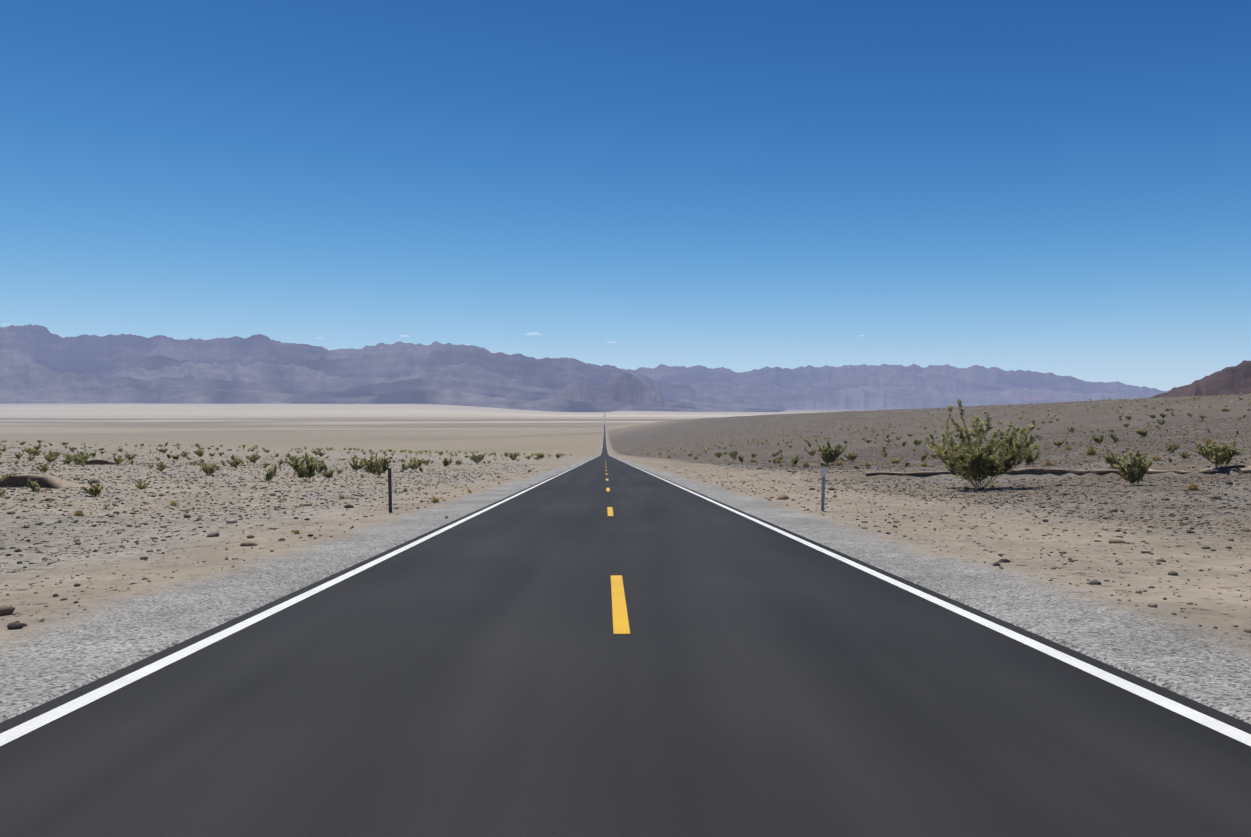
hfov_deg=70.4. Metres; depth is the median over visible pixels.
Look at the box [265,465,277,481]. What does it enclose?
creosote bush
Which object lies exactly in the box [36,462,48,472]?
creosote bush
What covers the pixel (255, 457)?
shrub
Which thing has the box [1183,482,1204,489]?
dry shrub
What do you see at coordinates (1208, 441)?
dry shrub
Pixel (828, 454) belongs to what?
creosote bush
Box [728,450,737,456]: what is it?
creosote bush
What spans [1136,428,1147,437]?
shrub
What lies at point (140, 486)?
creosote bush
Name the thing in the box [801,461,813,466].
dry shrub
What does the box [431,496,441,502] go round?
grass tuft
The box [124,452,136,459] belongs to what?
shrub
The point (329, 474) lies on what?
shrub
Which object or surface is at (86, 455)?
tiny creosote bush
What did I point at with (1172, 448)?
creosote bush
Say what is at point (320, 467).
shrub
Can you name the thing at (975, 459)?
creosote bush
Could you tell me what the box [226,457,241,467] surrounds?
creosote bush
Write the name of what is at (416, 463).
creosote bush
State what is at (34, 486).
creosote bush
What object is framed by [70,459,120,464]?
mound
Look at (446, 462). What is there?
creosote bush
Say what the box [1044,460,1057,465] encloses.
dry shrub
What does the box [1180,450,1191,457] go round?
shrub
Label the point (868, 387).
mountain range
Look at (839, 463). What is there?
dry shrub
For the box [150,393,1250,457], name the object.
creosote field
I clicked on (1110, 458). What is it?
shrub
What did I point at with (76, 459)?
shrub
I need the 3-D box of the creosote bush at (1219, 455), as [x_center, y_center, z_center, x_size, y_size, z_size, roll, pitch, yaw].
[28.720,1.642,42.849,1.441,1.563,2.282,0,1,-19]
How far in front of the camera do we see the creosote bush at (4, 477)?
36.28 m
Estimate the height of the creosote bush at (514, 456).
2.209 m
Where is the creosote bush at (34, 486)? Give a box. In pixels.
[28,478,39,493]
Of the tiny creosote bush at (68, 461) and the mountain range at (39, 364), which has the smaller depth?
the tiny creosote bush at (68, 461)
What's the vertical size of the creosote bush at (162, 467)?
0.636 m
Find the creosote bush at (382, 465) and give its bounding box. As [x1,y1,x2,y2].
[359,452,390,477]
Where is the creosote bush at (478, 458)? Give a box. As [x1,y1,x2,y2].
[468,454,484,463]
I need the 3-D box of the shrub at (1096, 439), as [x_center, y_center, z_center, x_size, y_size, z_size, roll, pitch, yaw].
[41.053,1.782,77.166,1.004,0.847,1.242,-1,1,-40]
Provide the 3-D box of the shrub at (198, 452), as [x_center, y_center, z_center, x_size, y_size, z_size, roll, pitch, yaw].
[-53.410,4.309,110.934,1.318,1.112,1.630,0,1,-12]
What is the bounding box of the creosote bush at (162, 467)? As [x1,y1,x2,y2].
[156,462,165,470]
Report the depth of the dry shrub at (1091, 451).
62.61 m
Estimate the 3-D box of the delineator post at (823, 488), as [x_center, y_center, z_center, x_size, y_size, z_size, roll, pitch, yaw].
[5.512,2.068,24.715,0.105,1.425,0.031,1,1,-5]
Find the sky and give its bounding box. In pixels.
[0,0,1250,390]
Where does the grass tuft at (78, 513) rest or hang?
on the desert ground
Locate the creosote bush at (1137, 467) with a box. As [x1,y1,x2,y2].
[1114,449,1152,485]
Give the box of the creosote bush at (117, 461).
[114,456,121,464]
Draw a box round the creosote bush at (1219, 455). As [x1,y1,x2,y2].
[1192,437,1247,468]
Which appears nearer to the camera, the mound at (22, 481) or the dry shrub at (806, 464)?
the mound at (22, 481)
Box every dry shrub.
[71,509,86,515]
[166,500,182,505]
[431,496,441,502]
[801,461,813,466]
[834,460,845,465]
[890,457,899,463]
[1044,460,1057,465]
[1062,445,1075,449]
[1084,447,1101,454]
[1150,454,1161,460]
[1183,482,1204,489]
[1202,438,1219,443]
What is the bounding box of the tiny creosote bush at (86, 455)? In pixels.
[76,453,90,459]
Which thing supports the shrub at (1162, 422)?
on the desert ground
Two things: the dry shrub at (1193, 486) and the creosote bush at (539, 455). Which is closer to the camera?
the dry shrub at (1193, 486)
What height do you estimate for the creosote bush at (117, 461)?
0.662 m
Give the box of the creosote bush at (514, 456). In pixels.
[509,450,518,460]
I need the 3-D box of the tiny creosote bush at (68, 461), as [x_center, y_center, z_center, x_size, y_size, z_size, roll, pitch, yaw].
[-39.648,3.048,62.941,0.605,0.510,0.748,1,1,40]
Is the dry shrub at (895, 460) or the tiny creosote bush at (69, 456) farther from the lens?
the dry shrub at (895, 460)
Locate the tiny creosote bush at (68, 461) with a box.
[61,459,72,463]
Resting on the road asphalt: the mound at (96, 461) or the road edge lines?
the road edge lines
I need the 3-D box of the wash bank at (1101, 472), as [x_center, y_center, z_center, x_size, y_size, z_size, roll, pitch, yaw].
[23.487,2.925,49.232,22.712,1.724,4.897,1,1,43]
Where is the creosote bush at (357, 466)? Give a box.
[349,457,364,470]
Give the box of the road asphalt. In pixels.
[0,424,1250,836]
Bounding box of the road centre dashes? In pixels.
[605,462,629,633]
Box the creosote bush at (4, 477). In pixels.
[0,473,11,482]
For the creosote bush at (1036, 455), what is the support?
on the desert ground
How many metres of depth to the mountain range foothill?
22572.60 m
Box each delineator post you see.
[388,468,391,511]
[821,467,825,510]
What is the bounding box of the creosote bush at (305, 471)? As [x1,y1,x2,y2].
[285,452,318,480]
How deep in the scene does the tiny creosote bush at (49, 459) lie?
68.82 m
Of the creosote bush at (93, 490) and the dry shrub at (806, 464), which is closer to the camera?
the creosote bush at (93, 490)
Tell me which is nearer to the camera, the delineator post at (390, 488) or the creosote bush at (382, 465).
the delineator post at (390, 488)
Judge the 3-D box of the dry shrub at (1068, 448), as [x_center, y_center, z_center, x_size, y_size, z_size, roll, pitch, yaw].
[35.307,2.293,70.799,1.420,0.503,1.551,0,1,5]
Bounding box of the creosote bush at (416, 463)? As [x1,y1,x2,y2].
[409,457,423,469]
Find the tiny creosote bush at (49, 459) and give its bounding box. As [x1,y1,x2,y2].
[44,453,57,462]
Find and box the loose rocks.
[0,415,1250,638]
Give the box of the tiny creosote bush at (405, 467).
[401,462,410,469]
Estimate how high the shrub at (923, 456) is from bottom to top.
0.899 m
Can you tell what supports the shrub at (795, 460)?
on the desert ground
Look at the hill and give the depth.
2513.35 m
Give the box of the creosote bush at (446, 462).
[442,456,452,466]
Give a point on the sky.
(1058, 187)
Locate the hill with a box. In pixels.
[1149,360,1250,397]
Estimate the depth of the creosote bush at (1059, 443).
78.46 m
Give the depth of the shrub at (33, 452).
91.71 m
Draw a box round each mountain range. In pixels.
[0,324,784,411]
[621,364,1169,409]
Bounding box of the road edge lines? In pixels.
[0,445,1250,745]
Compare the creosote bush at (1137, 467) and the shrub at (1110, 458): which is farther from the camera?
the shrub at (1110, 458)
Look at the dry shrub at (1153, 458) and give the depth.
51.04 m
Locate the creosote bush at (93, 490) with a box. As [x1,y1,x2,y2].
[83,480,103,496]
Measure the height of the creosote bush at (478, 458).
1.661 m
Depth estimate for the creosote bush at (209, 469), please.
51.27 m
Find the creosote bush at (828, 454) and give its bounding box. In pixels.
[817,440,846,465]
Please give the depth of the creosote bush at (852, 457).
90.16 m
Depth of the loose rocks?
32.51 m
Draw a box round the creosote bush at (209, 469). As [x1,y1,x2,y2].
[200,462,221,475]
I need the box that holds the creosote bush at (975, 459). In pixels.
[924,399,1040,488]
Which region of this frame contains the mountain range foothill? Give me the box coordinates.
[555,371,665,406]
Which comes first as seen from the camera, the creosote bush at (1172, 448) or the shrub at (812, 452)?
the creosote bush at (1172, 448)
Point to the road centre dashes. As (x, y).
(620, 618)
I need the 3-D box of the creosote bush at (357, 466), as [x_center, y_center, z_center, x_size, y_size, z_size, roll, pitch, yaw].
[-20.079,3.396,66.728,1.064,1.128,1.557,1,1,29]
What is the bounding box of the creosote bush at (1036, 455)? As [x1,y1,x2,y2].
[1025,448,1039,463]
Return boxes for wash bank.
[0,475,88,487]
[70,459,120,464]
[865,465,1250,476]
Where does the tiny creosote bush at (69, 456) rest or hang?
on the desert ground
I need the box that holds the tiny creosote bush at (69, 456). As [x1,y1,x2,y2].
[65,453,79,461]
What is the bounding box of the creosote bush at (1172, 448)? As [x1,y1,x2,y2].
[1165,442,1179,452]
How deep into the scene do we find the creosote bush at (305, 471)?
46.40 m
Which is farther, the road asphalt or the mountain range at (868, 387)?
the mountain range at (868, 387)
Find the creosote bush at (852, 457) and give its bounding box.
[843,451,857,461]
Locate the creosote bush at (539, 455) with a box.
[536,452,544,459]
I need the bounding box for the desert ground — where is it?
[0,394,1250,723]
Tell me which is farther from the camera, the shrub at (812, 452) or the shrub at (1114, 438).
the shrub at (812, 452)
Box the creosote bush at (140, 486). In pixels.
[135,480,147,489]
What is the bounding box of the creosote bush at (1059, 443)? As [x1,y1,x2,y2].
[1053,439,1064,446]
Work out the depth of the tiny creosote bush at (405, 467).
76.50 m

